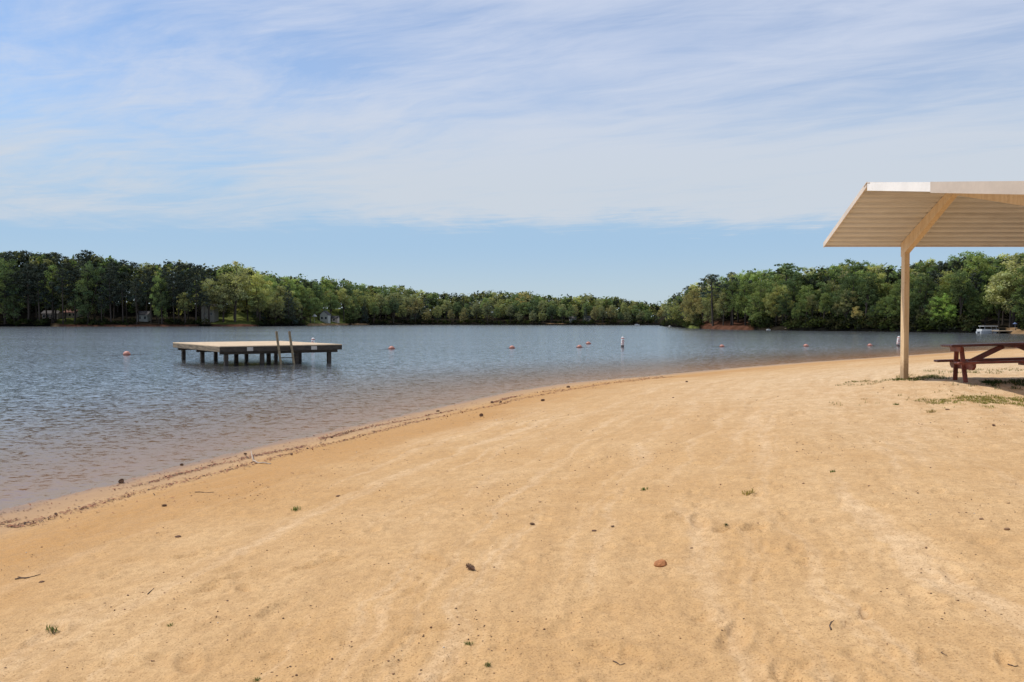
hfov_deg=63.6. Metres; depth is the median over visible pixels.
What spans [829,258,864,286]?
broadleaf tree
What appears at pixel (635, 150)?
sky
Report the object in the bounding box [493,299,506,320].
broadleaf tree
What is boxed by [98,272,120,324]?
pine tree
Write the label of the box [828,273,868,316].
broadleaf tree
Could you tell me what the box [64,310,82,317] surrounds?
house
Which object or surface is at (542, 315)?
broadleaf tree
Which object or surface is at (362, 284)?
broadleaf tree
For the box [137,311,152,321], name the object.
house
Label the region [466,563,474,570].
pine cone
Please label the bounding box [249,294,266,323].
broadleaf tree
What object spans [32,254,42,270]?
pine tree
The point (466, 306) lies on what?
broadleaf tree
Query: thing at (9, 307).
broadleaf tree
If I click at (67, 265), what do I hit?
pine tree
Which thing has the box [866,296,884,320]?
broadleaf tree
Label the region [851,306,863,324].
broadleaf tree
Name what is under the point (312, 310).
broadleaf tree
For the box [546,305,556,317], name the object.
broadleaf tree
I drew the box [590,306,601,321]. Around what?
broadleaf tree
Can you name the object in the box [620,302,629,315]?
broadleaf tree
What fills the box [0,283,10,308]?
pine tree
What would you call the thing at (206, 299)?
pine tree
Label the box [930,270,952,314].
broadleaf tree
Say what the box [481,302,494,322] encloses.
broadleaf tree
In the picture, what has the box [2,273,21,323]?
pine tree
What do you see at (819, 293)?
broadleaf tree
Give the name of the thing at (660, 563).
stone
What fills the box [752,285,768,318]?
broadleaf tree
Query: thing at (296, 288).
broadleaf tree
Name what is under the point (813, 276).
broadleaf tree
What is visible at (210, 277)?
pine tree
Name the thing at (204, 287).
broadleaf tree
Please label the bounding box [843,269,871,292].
broadleaf tree
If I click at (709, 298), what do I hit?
broadleaf tree
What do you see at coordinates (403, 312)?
broadleaf tree
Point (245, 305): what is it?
broadleaf tree
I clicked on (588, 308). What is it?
broadleaf tree
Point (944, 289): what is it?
broadleaf tree
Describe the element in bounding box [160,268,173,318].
pine tree
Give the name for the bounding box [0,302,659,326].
shore hill
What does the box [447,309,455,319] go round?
broadleaf tree
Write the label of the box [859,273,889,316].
broadleaf tree
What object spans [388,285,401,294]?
broadleaf tree
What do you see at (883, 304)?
broadleaf tree
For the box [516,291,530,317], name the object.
broadleaf tree
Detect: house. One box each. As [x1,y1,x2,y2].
[41,310,61,318]
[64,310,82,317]
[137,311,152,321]
[200,303,218,321]
[319,310,330,322]
[332,316,339,322]
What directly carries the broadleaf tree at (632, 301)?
on the shore hill at (241, 318)
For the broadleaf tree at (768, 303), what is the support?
on the point hill at (741, 325)
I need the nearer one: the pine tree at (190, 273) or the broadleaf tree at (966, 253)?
the broadleaf tree at (966, 253)
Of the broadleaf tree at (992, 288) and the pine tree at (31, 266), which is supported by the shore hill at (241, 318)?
the pine tree at (31, 266)
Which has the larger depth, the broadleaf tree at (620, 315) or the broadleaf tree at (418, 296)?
the broadleaf tree at (418, 296)
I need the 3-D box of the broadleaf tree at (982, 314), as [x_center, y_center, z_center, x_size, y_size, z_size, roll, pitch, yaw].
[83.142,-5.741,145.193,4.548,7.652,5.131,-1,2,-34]
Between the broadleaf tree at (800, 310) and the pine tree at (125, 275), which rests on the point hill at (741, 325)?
the broadleaf tree at (800, 310)
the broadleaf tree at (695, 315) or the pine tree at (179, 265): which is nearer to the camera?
the broadleaf tree at (695, 315)
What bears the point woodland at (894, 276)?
on the point hill at (741, 325)
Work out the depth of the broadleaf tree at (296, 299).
381.86 m
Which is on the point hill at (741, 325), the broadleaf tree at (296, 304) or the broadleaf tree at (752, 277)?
the broadleaf tree at (752, 277)
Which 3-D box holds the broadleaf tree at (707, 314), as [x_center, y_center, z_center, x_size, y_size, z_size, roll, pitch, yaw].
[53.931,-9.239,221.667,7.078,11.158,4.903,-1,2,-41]
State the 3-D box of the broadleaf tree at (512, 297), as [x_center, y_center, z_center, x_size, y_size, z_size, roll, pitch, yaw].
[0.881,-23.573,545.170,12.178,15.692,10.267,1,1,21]
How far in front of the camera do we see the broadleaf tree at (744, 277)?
220.06 m
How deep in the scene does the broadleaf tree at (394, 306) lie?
503.30 m
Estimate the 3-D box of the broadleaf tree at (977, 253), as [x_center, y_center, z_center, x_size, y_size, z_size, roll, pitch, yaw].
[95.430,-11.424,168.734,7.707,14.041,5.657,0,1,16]
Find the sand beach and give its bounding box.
[0,346,1023,681]
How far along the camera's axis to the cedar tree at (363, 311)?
486.00 m
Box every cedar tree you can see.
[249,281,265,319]
[281,284,298,323]
[360,298,369,322]
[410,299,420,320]
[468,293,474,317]
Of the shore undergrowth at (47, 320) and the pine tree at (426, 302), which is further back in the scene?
the pine tree at (426, 302)
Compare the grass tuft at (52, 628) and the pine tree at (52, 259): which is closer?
the grass tuft at (52, 628)
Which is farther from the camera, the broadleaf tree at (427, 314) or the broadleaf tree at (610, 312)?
the broadleaf tree at (427, 314)
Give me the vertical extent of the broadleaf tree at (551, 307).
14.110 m
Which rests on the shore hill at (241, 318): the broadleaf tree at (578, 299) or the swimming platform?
the broadleaf tree at (578, 299)
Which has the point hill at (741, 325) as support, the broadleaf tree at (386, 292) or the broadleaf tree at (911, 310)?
the broadleaf tree at (911, 310)
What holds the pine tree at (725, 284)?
on the point hill at (741, 325)
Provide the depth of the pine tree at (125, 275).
352.30 m
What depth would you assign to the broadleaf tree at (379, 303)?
502.18 m
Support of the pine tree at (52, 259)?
on the shore hill at (241, 318)
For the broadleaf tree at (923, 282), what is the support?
on the point hill at (741, 325)
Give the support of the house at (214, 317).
on the shore hill at (241, 318)
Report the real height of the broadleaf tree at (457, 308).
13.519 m
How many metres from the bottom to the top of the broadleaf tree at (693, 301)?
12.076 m
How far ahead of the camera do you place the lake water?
49.47 m
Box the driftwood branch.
[251,451,270,463]
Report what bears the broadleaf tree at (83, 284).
on the shore hill at (241, 318)
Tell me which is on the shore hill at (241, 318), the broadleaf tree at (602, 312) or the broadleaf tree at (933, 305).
the broadleaf tree at (602, 312)
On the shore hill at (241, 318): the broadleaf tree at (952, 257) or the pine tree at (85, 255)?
the pine tree at (85, 255)
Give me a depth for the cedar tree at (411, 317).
529.78 m
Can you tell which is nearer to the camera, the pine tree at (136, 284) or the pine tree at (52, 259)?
the pine tree at (136, 284)
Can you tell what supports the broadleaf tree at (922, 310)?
on the point hill at (741, 325)
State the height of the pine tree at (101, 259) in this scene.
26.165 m
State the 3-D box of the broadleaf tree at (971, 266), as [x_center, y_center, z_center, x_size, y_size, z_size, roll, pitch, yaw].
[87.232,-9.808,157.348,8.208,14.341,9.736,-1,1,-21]
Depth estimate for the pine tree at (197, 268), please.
365.93 m
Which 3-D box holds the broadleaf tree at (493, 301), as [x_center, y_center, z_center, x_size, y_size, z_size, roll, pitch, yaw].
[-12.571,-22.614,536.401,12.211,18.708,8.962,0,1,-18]
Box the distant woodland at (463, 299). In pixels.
[0,251,666,320]
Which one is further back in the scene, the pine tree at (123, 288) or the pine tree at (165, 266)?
the pine tree at (165, 266)
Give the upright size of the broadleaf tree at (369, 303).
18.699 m
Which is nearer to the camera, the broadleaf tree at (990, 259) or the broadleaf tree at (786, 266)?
the broadleaf tree at (990, 259)
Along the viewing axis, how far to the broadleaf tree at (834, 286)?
188.00 m
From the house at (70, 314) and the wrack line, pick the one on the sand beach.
the wrack line
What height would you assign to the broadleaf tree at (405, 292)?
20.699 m
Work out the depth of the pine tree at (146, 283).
338.02 m
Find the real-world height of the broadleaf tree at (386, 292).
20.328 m
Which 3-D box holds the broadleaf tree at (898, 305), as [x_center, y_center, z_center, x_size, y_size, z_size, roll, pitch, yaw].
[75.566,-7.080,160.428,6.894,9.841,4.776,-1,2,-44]
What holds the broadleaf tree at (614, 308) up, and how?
on the shore hill at (241, 318)
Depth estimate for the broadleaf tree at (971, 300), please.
146.26 m
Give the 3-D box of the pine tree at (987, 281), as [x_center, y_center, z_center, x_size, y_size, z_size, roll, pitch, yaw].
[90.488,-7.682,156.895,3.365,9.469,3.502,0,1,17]
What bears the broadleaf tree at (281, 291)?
on the shore hill at (241, 318)
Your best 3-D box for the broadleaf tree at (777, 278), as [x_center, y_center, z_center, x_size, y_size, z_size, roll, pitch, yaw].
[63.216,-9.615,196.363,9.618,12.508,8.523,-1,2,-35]
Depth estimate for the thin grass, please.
13.86 m
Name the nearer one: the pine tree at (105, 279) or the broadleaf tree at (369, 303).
the pine tree at (105, 279)
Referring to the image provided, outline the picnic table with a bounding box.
[934,342,1023,382]
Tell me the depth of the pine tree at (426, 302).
538.13 m
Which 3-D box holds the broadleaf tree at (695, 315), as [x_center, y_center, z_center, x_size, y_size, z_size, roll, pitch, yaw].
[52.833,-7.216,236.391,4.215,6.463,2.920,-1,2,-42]
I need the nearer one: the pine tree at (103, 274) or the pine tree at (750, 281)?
the pine tree at (750, 281)
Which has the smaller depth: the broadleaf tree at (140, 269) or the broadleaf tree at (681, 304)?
the broadleaf tree at (681, 304)
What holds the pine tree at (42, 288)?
on the shore hill at (241, 318)
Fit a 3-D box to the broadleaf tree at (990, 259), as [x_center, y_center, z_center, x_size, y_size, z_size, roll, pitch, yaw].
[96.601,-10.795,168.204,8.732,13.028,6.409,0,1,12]
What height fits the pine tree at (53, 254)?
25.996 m
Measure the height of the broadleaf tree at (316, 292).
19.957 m
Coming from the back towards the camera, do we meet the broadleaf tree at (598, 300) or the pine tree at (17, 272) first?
the broadleaf tree at (598, 300)
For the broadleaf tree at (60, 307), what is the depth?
344.02 m
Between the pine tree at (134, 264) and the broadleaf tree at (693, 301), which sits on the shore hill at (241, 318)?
the pine tree at (134, 264)
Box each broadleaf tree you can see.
[0,257,8,295]
[0,259,21,317]
[0,264,25,323]
[32,273,66,320]
[35,265,71,322]
[53,274,95,319]
[68,260,110,323]
[105,259,126,312]
[129,262,165,308]
[147,280,172,323]
[149,273,168,323]
[176,292,194,324]
[186,280,202,318]
[192,278,221,323]
[206,274,245,321]
[218,261,251,321]
[220,279,244,318]
[236,274,264,320]
[241,266,256,295]
[243,272,275,320]
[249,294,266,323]
[262,274,279,315]
[262,286,284,319]
[265,296,286,323]
[273,284,291,319]
[278,275,303,311]
[283,299,302,323]
[285,291,298,309]
[289,277,303,314]
[289,286,315,320]
[299,290,322,322]
[308,281,323,309]
[312,294,329,319]
[320,278,333,307]
[323,292,340,320]
[335,288,353,321]
[338,280,353,300]
[344,283,369,311]
[346,289,367,319]
[347,295,360,320]
[357,283,373,300]
[360,291,375,315]
[368,301,379,321]
[373,293,389,319]
[376,288,391,317]
[382,301,390,322]
[383,293,404,319]
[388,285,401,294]
[389,297,399,322]
[394,287,409,301]
[397,304,406,322]
[402,297,413,319]
[407,297,424,322]
[408,289,418,312]
[413,289,425,313]
[421,308,431,320]
[426,293,436,317]
[432,305,441,322]
[439,300,451,319]
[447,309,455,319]
[453,301,461,316]
[459,307,468,321]
[462,303,470,317]
[468,299,482,313]
[470,303,481,321]
[480,297,489,320]
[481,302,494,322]
[488,292,500,318]
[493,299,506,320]
[493,307,501,322]
[496,293,509,317]
[505,304,514,322]
[510,294,519,304]
[511,303,520,319]
[512,297,531,318]
[514,311,522,320]
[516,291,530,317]
[528,299,539,320]
[529,310,537,320]
[537,310,546,320]
[538,300,548,321]
[542,301,558,321]
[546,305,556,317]
[557,306,566,323]
[558,296,572,318]
[565,305,576,318]
[568,296,577,308]
[571,304,578,317]
[575,296,582,307]
[581,302,591,314]
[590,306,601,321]
[595,297,605,317]
[597,307,607,322]
[604,307,615,322]
[606,304,617,316]
[618,312,623,321]
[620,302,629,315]
[623,312,631,323]
[628,300,638,317]
[630,305,639,322]
[636,310,643,323]
[644,310,652,322]
[656,310,662,321]
[661,300,669,314]
[666,301,674,315]
[666,301,680,319]
[678,297,692,317]
[682,287,703,325]
[690,306,701,322]
[695,297,707,318]
[699,276,727,318]
[701,286,719,321]
[704,285,717,323]
[714,291,734,325]
[721,279,741,324]
[734,280,755,324]
[734,282,751,321]
[735,270,751,318]
[743,278,778,324]
[748,269,775,288]
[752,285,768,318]
[761,282,790,326]
[763,263,807,319]
[765,274,783,323]
[770,285,794,324]
[773,294,797,326]
[776,276,808,319]
[791,300,811,324]
[795,271,812,302]
[796,285,817,313]
[799,267,817,287]
[805,294,820,316]
[809,267,838,291]
[810,281,832,316]
[815,281,841,316]
[818,264,840,314]
[819,293,832,317]
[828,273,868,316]
[828,296,843,316]
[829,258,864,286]
[830,288,858,318]
[838,260,870,284]
[839,273,865,320]
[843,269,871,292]
[851,272,881,319]
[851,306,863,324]
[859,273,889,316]
[865,272,895,301]
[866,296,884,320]
[867,263,891,280]
[874,295,895,317]
[876,265,900,305]
[885,280,910,317]
[889,274,924,305]
[892,282,924,317]
[909,272,939,313]
[910,273,930,316]
[913,260,934,281]
[915,301,938,317]
[924,295,945,322]
[929,293,958,320]
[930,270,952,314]
[932,273,965,313]
[943,254,961,264]
[948,270,976,323]
[950,252,996,315]
[952,250,986,311]
[959,291,987,316]
[960,251,995,285]
[969,287,1001,326]
[971,256,1007,316]
[980,294,1008,326]
[983,254,1023,327]
[987,269,1023,327]
[1007,285,1023,319]
[1011,266,1023,318]
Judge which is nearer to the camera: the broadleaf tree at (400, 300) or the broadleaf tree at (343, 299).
the broadleaf tree at (343, 299)
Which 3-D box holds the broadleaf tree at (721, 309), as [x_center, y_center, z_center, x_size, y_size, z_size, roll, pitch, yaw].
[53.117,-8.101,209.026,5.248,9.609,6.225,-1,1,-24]
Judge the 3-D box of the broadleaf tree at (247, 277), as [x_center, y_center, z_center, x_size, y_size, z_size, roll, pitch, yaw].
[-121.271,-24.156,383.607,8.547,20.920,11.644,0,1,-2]
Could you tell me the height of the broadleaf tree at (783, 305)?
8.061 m
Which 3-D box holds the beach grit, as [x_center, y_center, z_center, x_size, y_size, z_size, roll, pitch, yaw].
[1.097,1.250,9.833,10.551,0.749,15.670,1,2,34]
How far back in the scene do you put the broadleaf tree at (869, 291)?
166.43 m
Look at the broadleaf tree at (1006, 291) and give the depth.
138.51 m
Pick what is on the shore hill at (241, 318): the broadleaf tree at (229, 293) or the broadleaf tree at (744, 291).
the broadleaf tree at (229, 293)
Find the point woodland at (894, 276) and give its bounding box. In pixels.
[663,253,1023,320]
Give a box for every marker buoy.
[621,337,623,346]
[896,336,899,348]
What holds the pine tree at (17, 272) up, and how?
on the shore hill at (241, 318)
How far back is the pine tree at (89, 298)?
336.95 m
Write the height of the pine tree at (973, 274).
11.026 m
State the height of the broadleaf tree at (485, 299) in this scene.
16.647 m
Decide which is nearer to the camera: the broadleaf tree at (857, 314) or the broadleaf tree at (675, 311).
the broadleaf tree at (857, 314)
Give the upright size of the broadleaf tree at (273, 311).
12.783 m
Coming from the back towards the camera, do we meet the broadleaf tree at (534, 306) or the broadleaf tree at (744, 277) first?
the broadleaf tree at (534, 306)
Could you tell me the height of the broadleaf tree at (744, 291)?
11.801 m
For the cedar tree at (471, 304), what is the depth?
543.36 m
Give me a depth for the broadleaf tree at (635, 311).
498.61 m
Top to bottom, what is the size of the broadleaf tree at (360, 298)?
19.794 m
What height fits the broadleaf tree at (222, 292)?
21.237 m
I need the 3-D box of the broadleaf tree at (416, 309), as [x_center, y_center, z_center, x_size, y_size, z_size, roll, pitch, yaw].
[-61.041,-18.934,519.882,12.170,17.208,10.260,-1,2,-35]
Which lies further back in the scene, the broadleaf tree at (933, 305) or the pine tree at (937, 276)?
the pine tree at (937, 276)
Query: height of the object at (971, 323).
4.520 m
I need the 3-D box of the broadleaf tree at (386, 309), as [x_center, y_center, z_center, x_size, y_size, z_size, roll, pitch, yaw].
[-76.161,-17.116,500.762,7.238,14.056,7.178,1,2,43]
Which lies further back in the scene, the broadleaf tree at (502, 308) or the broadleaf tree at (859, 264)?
the broadleaf tree at (502, 308)
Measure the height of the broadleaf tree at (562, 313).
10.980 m
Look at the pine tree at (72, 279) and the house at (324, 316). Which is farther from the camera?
the house at (324, 316)
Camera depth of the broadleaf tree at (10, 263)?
346.27 m
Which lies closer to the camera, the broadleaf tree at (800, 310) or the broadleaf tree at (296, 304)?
the broadleaf tree at (800, 310)
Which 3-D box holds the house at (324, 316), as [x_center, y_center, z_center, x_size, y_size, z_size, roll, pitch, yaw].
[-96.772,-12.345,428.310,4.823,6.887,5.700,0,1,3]
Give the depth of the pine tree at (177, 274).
350.84 m
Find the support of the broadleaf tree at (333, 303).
on the shore hill at (241, 318)
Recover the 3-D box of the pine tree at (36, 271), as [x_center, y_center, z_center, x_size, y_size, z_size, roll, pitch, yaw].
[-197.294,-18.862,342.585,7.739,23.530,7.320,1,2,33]
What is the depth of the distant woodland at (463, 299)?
476.25 m
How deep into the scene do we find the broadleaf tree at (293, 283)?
395.84 m
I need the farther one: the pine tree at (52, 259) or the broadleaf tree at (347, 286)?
the broadleaf tree at (347, 286)
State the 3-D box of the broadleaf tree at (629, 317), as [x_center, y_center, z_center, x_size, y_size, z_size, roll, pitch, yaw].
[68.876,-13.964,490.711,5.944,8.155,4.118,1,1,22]
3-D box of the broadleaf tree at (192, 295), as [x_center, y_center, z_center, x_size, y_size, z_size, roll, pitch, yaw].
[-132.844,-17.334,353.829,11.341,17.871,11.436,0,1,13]
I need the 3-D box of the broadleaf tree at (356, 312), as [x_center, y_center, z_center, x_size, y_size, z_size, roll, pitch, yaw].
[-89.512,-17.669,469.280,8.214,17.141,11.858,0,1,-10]
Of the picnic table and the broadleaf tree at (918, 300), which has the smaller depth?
the picnic table
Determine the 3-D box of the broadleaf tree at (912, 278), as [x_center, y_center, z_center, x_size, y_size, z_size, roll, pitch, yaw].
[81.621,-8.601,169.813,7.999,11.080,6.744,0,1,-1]
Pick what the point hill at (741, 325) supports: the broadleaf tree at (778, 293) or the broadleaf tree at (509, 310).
the broadleaf tree at (778, 293)
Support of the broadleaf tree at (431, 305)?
on the shore hill at (241, 318)
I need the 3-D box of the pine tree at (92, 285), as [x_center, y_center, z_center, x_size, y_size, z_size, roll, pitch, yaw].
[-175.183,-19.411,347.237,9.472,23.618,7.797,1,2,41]
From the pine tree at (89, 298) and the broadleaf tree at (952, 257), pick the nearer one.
the broadleaf tree at (952, 257)
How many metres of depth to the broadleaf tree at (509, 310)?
508.30 m
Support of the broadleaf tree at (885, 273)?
on the point hill at (741, 325)
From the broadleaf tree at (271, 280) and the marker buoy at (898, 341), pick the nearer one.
the marker buoy at (898, 341)
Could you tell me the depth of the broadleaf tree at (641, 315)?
490.12 m
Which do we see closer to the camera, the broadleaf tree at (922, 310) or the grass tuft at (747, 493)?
the grass tuft at (747, 493)
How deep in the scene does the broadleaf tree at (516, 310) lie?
519.17 m
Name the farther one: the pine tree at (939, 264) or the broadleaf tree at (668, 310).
the broadleaf tree at (668, 310)
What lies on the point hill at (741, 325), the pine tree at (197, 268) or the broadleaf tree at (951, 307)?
the broadleaf tree at (951, 307)
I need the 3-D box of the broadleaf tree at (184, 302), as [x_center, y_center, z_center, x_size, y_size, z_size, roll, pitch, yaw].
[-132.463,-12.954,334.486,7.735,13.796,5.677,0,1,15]
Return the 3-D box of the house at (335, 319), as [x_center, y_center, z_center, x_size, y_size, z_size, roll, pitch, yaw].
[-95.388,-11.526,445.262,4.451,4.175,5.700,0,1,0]
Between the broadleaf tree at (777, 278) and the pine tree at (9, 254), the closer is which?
the broadleaf tree at (777, 278)
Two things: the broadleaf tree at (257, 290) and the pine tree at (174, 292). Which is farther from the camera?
the broadleaf tree at (257, 290)
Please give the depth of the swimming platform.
37.65 m
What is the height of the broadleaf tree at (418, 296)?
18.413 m
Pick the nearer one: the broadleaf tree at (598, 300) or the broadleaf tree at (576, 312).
the broadleaf tree at (576, 312)
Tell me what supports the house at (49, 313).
on the shore hill at (241, 318)
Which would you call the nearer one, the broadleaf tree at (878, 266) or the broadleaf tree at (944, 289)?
the broadleaf tree at (944, 289)
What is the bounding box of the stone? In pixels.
[654,559,666,566]
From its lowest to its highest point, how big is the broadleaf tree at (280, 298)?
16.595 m
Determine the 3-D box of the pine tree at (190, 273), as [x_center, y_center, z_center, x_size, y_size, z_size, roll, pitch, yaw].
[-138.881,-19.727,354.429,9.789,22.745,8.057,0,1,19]
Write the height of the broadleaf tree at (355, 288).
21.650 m
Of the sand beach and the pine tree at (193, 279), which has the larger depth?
the pine tree at (193, 279)
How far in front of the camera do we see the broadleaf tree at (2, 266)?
348.86 m
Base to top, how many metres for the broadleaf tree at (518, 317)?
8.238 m
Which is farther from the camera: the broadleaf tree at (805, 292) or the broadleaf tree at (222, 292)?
the broadleaf tree at (222, 292)
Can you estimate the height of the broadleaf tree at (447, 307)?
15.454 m
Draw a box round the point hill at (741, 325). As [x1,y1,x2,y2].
[660,306,1023,333]
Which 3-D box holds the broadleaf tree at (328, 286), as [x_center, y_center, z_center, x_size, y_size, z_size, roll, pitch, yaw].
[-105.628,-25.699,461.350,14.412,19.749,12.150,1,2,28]
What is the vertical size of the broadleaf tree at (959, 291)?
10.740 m
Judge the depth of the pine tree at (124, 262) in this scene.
367.27 m
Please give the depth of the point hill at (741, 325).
172.12 m
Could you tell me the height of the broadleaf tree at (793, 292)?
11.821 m
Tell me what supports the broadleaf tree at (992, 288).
on the point hill at (741, 325)
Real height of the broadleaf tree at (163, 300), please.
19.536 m
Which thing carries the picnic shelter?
on the sand beach
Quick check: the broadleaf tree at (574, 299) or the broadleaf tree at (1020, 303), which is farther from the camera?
the broadleaf tree at (574, 299)
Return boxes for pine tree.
[0,254,12,309]
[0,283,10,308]
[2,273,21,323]
[3,251,19,268]
[13,271,26,320]
[14,266,41,318]
[17,250,32,300]
[19,263,40,317]
[25,267,41,317]
[25,272,48,323]
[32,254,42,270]
[37,254,58,309]
[38,262,53,317]
[43,283,59,323]
[48,252,62,271]
[49,267,72,323]
[56,262,76,321]
[63,270,82,321]
[72,250,99,289]
[72,261,95,288]
[73,256,83,273]
[79,288,94,318]
[84,254,103,311]
[86,267,105,317]
[93,266,116,321]
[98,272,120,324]
[101,259,117,311]
[101,261,123,318]
[112,281,130,321]
[115,260,133,311]
[118,272,132,318]
[128,278,145,321]
[128,281,142,323]
[129,262,141,278]
[139,269,155,310]
[142,276,155,322]
[160,261,174,281]
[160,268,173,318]
[165,273,182,323]
[170,262,187,314]
[171,271,184,318]
[176,281,190,323]
[179,269,198,318]
[184,263,196,308]
[186,276,204,324]
[188,264,205,313]
[196,291,210,324]
[201,268,218,285]
[205,275,215,286]
[422,297,429,312]
[697,274,723,325]
[719,277,739,324]
[745,280,755,316]
[924,270,943,307]
[930,261,952,283]
[967,269,985,305]
[983,276,991,322]
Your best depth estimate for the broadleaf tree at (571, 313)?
495.63 m
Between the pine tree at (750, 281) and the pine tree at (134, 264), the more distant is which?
the pine tree at (134, 264)
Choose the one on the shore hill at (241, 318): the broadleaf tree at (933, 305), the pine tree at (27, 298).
the pine tree at (27, 298)
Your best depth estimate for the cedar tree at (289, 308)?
372.04 m
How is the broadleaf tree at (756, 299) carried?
on the point hill at (741, 325)
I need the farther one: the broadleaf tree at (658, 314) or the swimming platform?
the broadleaf tree at (658, 314)
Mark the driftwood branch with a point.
(253, 460)
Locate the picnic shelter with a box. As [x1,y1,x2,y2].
[823,181,1023,379]
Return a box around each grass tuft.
[45,625,57,632]
[742,489,754,495]
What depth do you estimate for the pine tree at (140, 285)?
345.29 m
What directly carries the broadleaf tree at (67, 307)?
on the shore hill at (241, 318)
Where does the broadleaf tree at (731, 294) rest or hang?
on the point hill at (741, 325)
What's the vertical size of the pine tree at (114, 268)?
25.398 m
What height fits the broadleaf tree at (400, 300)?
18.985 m
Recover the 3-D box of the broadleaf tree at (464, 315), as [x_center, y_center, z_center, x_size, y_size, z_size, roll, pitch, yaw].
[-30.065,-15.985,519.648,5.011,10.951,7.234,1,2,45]
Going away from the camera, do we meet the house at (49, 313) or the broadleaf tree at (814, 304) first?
the broadleaf tree at (814, 304)
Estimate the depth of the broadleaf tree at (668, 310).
326.00 m
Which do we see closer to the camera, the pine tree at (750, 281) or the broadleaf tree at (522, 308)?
the pine tree at (750, 281)
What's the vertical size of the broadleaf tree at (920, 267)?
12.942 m
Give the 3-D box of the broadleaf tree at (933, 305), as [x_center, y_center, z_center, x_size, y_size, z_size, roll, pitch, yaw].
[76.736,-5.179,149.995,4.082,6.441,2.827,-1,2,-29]
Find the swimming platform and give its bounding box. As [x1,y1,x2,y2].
[173,331,341,365]
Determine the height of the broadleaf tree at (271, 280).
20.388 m
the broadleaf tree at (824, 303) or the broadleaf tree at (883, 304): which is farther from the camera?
the broadleaf tree at (824, 303)
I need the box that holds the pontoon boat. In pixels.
[976,329,998,332]
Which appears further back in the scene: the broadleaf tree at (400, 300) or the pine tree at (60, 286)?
the broadleaf tree at (400, 300)
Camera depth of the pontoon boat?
135.90 m
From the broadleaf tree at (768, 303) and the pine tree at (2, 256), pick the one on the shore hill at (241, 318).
the pine tree at (2, 256)
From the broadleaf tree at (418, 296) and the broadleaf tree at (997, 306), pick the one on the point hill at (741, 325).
the broadleaf tree at (997, 306)
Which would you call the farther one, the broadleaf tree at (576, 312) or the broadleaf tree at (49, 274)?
the broadleaf tree at (576, 312)
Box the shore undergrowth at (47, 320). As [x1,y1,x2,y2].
[0,316,659,325]
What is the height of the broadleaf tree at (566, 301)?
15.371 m
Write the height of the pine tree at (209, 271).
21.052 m
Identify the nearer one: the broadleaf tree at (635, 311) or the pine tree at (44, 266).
the pine tree at (44, 266)
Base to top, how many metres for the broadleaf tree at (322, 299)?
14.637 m
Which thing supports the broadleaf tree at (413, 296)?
on the shore hill at (241, 318)
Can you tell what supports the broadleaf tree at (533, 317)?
on the shore hill at (241, 318)
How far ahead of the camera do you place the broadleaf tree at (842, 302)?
169.96 m
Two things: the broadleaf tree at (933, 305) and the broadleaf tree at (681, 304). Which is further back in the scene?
the broadleaf tree at (681, 304)
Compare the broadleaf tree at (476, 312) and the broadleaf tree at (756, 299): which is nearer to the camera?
the broadleaf tree at (756, 299)
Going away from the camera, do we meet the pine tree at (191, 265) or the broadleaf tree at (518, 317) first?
the pine tree at (191, 265)
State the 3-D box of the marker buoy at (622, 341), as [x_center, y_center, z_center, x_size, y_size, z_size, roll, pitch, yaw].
[8.352,0.291,62.454,0.240,1.310,0.240,2,1,-10]
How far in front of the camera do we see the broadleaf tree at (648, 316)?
487.84 m
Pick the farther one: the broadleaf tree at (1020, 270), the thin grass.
the broadleaf tree at (1020, 270)
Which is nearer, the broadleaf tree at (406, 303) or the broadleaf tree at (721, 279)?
the broadleaf tree at (721, 279)
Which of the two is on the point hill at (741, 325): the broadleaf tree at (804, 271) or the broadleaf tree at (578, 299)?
the broadleaf tree at (804, 271)
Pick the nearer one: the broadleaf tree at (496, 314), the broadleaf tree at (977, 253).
the broadleaf tree at (977, 253)
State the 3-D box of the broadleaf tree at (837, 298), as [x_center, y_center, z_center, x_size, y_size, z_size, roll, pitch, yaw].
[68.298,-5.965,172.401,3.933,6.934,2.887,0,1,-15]
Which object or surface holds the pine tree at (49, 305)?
on the shore hill at (241, 318)
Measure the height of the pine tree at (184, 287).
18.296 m
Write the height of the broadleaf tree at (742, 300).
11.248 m
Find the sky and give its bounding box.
[0,0,1023,316]
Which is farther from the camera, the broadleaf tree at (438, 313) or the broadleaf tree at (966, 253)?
the broadleaf tree at (438, 313)
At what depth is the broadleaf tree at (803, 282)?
205.72 m
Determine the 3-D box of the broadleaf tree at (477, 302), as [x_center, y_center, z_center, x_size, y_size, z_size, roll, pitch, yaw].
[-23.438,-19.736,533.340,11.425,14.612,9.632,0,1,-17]
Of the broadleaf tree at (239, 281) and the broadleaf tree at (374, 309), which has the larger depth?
the broadleaf tree at (374, 309)
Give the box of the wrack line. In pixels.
[0,376,674,526]
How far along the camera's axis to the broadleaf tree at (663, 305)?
383.98 m
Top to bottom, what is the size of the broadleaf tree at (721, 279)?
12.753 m
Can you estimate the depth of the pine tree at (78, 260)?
374.94 m
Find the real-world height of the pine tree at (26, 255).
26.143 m
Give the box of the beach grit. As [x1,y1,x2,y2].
[1,385,1022,681]
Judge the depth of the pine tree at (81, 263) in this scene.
341.65 m
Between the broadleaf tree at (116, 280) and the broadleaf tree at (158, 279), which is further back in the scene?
the broadleaf tree at (116, 280)
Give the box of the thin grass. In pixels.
[829,368,1023,408]
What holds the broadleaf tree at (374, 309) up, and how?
on the shore hill at (241, 318)
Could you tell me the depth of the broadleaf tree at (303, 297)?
399.12 m
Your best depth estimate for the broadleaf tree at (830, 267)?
201.70 m
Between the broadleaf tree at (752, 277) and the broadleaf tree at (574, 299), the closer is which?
the broadleaf tree at (752, 277)

